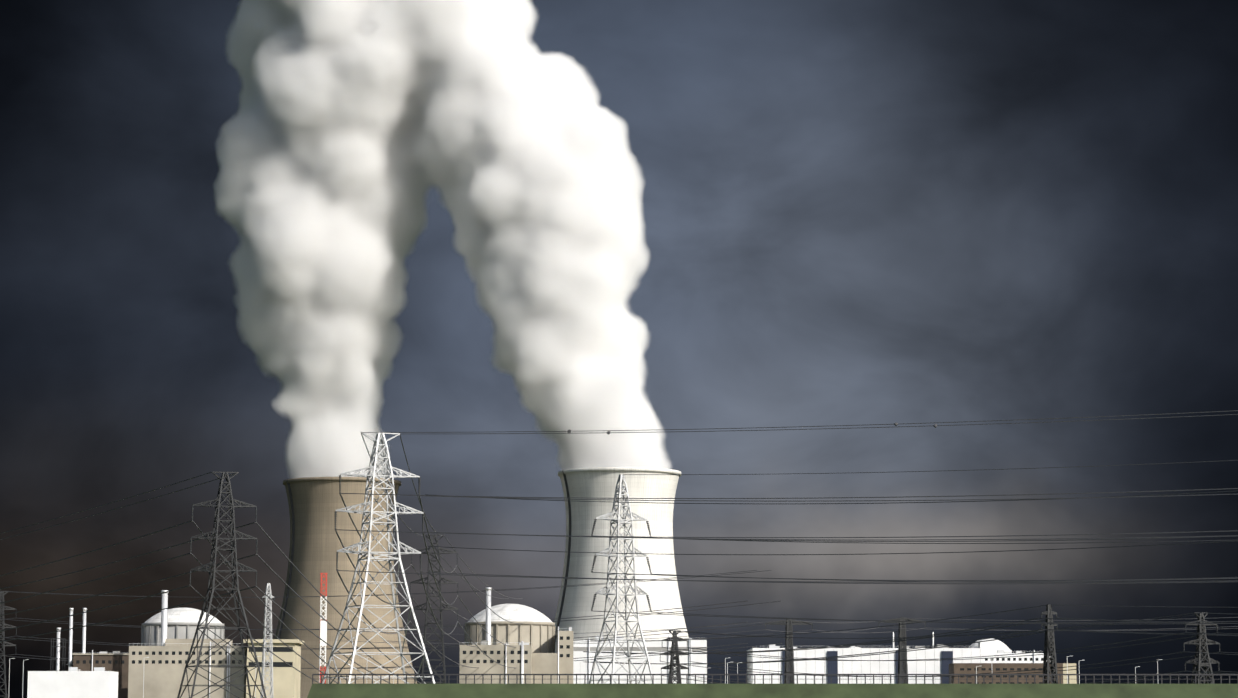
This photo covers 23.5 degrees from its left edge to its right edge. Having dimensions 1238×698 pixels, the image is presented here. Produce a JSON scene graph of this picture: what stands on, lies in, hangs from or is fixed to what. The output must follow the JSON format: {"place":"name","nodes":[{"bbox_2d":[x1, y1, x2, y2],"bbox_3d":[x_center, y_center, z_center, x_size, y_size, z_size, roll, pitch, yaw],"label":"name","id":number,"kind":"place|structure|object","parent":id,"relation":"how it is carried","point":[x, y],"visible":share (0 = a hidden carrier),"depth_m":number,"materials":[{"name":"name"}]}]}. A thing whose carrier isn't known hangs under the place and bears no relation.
{"place":"outdoors","nodes":[
{"label":"outdoors","id":0,"kind":"place"},
{"bbox_2d":[27,671,117,697],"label":"white building","id":1,"kind":"structure","parent":0,"point":[72,684],"depth_m":1388.82,"materials":[{"name":"white concrete"}]},
{"bbox_2d":[50,638,65,670],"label":"scaffold frame","id":2,"kind":"object","parent":1,"relation":"on","point":[53,646],"visible":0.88,"depth_m":1503.30,"materials":[{"name":"black metal"}]},
{"bbox_2d":[69,667,104,670],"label":"rooftop unit","id":3,"kind":"object","parent":1,"relation":"on","point":[95,669],"visible":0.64,"depth_m":1408.12,"materials":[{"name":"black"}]},
{"bbox_2d":[0,0,1237,697],"label":"sky","id":4,"kind":"structure","parent":0,"point":[253,239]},
{"bbox_2d":[307,684,1237,697],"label":"grass","id":5,"kind":"structure","parent":0,"point":[773,691],"depth_m":593.18,"materials":[{"name":"green plant"}]},
{"bbox_2d":[312,674,1237,683],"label":"fence","id":6,"kind":"object","parent":5,"relation":"on","point":[776,674],"visible":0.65,"depth_m":595.16,"materials":[{"name":"grey metal"}]},
{"bbox_2d":[425,490,1237,683],"bbox_3d":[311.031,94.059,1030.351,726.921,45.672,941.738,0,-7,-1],"label":"power lines","id":7,"kind":"object","parent":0,"point":[932,636],"visible":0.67,"depth_m":1266.41,"materials":[{"name":"grey metal"}]},
{"label":"ground","id":8,"kind":"structure","parent":0,"visible":0},
{"bbox_2d":[0,591,16,697],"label":"pylon","id":9,"kind":"object","parent":8,"relation":"on","point":[2,594],"visible":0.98,"depth_m":1688.62,"materials":[{"name":"black metal"}]},
{"bbox_2d":[56,628,60,670],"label":"chimney","id":10,"kind":"object","parent":8,"relation":"on","point":[58,653],"visible":0.52,"depth_m":1507.10,"materials":[{"name":"silver metal"}]},
{"bbox_2d":[66,608,73,670],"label":"chimney","id":11,"kind":"object","parent":8,"relation":"on","point":[69,664],"visible":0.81,"depth_m":1509.99,"materials":[{"name":"silver metal"}]},
{"bbox_2d":[82,608,86,652],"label":"chimney","id":12,"kind":"object","parent":8,"relation":"on","point":[84,635],"visible":0.54,"depth_m":1512.42,"materials":[{"name":"silver metal"}]},
{"bbox_2d":[76,650,123,670],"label":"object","id":13,"kind":"object","parent":8,"relation":"on","point":[97,661],"visible":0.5,"depth_m":1489.43,"materials":[{"name":"black"}]},
{"bbox_2d":[72,653,128,697],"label":"brown workshop","id":14,"kind":"structure","parent":8,"relation":"on","point":[122,670],"depth_m":1489.33,"materials":[{"name":"brick"}]},
{"bbox_2d":[129,641,244,697],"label":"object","id":15,"kind":"object","parent":8,"relation":"on","point":[180,661],"visible":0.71,"depth_m":1430.50,"materials":[{"name":"beige"}]},
{"bbox_2d":[128,639,246,697],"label":"auxiliary building","id":16,"kind":"structure","parent":8,"relation":"on","point":[163,680],"depth_m":1429.70,"materials":[{"name":"concrete"}]},
{"bbox_2d":[161,590,168,645],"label":"stack","id":17,"kind":"object","parent":16,"relation":"on","point":[164,614],"visible":0.35,"depth_m":1469.58,"materials":[{"name":"silver metal"}]},
{"bbox_2d":[141,608,224,645],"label":"reactor dome","id":18,"kind":"structure","parent":16,"relation":"on","point":[182,623],"depth_m":1496.75,"materials":[{"name":"grey concrete"}]},
{"bbox_2d":[177,471,266,697],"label":"pylon","id":19,"kind":"object","parent":8,"relation":"on","point":[225,475],"visible":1,"depth_m":857.78,"materials":[{"name":"black metal"}]},
{"bbox_2d":[260,583,274,697],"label":"slim mast","id":20,"kind":"object","parent":8,"relation":"on","point":[270,657],"visible":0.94,"depth_m":1242.80,"materials":[{"name":"metal"}]},
{"bbox_2d":[243,639,303,697],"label":"building","id":21,"kind":"structure","parent":8,"relation":"on","point":[286,680],"depth_m":1420.56,"materials":[{"name":"beige concrete"}]},
{"bbox_2d":[320,573,327,683],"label":"aviation mast","id":22,"kind":"object","parent":8,"relation":"on","point":[323,630],"visible":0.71,"depth_m":1292.60,"materials":[{"name":"white metal"}]},
{"bbox_2d":[274,477,416,697],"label":"cooling tower","id":23,"kind":"structure","parent":8,"relation":"on","point":[314,503],"depth_m":2003.68,"materials":[{"name":"concrete"}]},
{"bbox_2d":[322,433,434,683],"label":"pylon","id":24,"kind":"object","parent":8,"relation":"on","point":[375,450],"visible":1,"depth_m":699.31,"materials":[{"name":"metal"}]},
{"bbox_2d":[409,535,457,683],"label":"pylon","id":25,"kind":"object","parent":8,"relation":"on","point":[440,609],"visible":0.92,"depth_m":1095.65,"materials":[{"name":"black metal"}]},
{"bbox_2d":[0,410,1237,683],"bbox_3d":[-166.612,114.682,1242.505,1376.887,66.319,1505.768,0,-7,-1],"label":"power lines","id":26,"kind":"object","parent":25,"relation":"attached to","point":[462,626],"visible":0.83,"depth_m":737.05,"materials":[{"name":"grey metal"}]},
{"bbox_2d":[461,641,530,683],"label":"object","id":27,"kind":"object","parent":8,"relation":"on","point":[522,652],"visible":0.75,"depth_m":1392.22,"materials":[{"name":"white"}]},
{"bbox_2d":[464,604,554,652],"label":"reactor dome","id":28,"kind":"structure","parent":8,"relation":"on","point":[536,628],"depth_m":1449.01,"materials":[{"name":"concrete"}]},
{"bbox_2d":[459,631,573,683],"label":"auxiliary building","id":29,"kind":"structure","parent":8,"relation":"on","point":[542,663],"depth_m":1392.69,"materials":[{"name":"concrete"}]},
{"bbox_2d":[485,587,491,644],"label":"stack","id":30,"kind":"object","parent":29,"relation":"on","point":[488,613],"visible":0.54,"depth_m":1421.67,"materials":[{"name":"silver metal"}]},
{"bbox_2d":[557,627,572,683],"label":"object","id":31,"kind":"object","parent":8,"relation":"on","point":[567,638],"visible":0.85,"depth_m":1433.00,"materials":[{"name":"white metal"}]},
{"bbox_2d":[554,467,688,652],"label":"cooling tower","id":32,"kind":"structure","parent":8,"relation":"on","point":[577,599],"depth_m":1948.34,"materials":[{"name":"concrete"}]},
{"bbox_2d":[589,474,654,683],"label":"pylon","id":33,"kind":"object","parent":8,"relation":"on","point":[621,494],"visible":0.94,"depth_m":748.58,"materials":[{"name":"metal"}]},
{"bbox_2d":[573,640,706,683],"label":"building","id":34,"kind":"structure","parent":8,"relation":"on","point":[580,667],"depth_m":1551.96,"materials":[{"name":"grey concrete"}]},
{"bbox_2d":[584,635,691,683],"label":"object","id":35,"kind":"object","parent":34,"relation":"attached to","point":[597,638],"visible":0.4,"depth_m":1551.79,"materials":[{"name":"white metal"}]},
{"bbox_2d":[660,630,689,683],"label":"pylon","id":36,"kind":"object","parent":8,"relation":"on","point":[670,667],"visible":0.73,"depth_m":1492.03,"materials":[{"name":"black metal"}]},
{"bbox_2d":[765,619,812,683],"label":"transmission tower","id":37,"kind":"structure","parent":8,"relation":"on","point":[789,623],"depth_m":1493.25,"materials":[{"name":"black metal"}]},
{"bbox_2d":[351,617,1237,643],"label":"gantry lines","id":38,"kind":"object","parent":37,"relation":"attached to","point":[864,629],"visible":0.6,"depth_m":1493.42,"materials":[{"name":"grey metal"}]},
{"bbox_2d":[747,648,981,683],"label":"industrial building","id":39,"kind":"structure","parent":8,"relation":"on","point":[940,665],"depth_m":1592.67,"materials":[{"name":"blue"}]},
{"bbox_2d":[756,644,976,647],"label":"rooftop equipment","id":40,"kind":"object","parent":39,"relation":"on","point":[772,646],"visible":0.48,"depth_m":1601.44,"materials":[{"name":"white metal"}]},
{"bbox_2d":[878,617,925,683],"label":"transmission tower","id":41,"kind":"structure","parent":8,"relation":"on","point":[902,655],"depth_m":1493.80,"materials":[{"name":"black metal"}]},
{"bbox_2d":[978,642,1043,662],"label":"white annex","id":42,"kind":"object","parent":8,"relation":"on","point":[989,649],"visible":0.22,"depth_m":1693.82,"materials":[{"name":"white concrete"}]},
{"bbox_2d":[969,638,1011,652],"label":"reactor dome","id":43,"kind":"structure","parent":42,"relation":"on","point":[1000,645],"depth_m":1750.22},
{"bbox_2d":[985,650,1042,662],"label":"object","id":44,"kind":"object","parent":42,"relation":"attached to","point":[1008,659],"visible":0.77,"depth_m":1693.56,"materials":[{"name":"white"}]},
{"bbox_2d":[949,663,1076,683],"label":"brown office","id":45,"kind":"structure","parent":8,"relation":"on","point":[967,668],"depth_m":1543.27,"materials":[{"name":"brick"}]},
{"bbox_2d":[1041,604,1057,683],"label":"pylon","id":46,"kind":"object","parent":8,"relation":"on","point":[1049,658],"visible":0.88,"depth_m":1295.28,"materials":[{"name":"black metal"}]},
{"bbox_2d":[1183,612,1219,683],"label":"pylon","id":47,"kind":"object","parent":8,"relation":"on","point":[1203,644],"visible":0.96,"depth_m":1246.00,"materials":[{"name":"black metal"}]}
]}

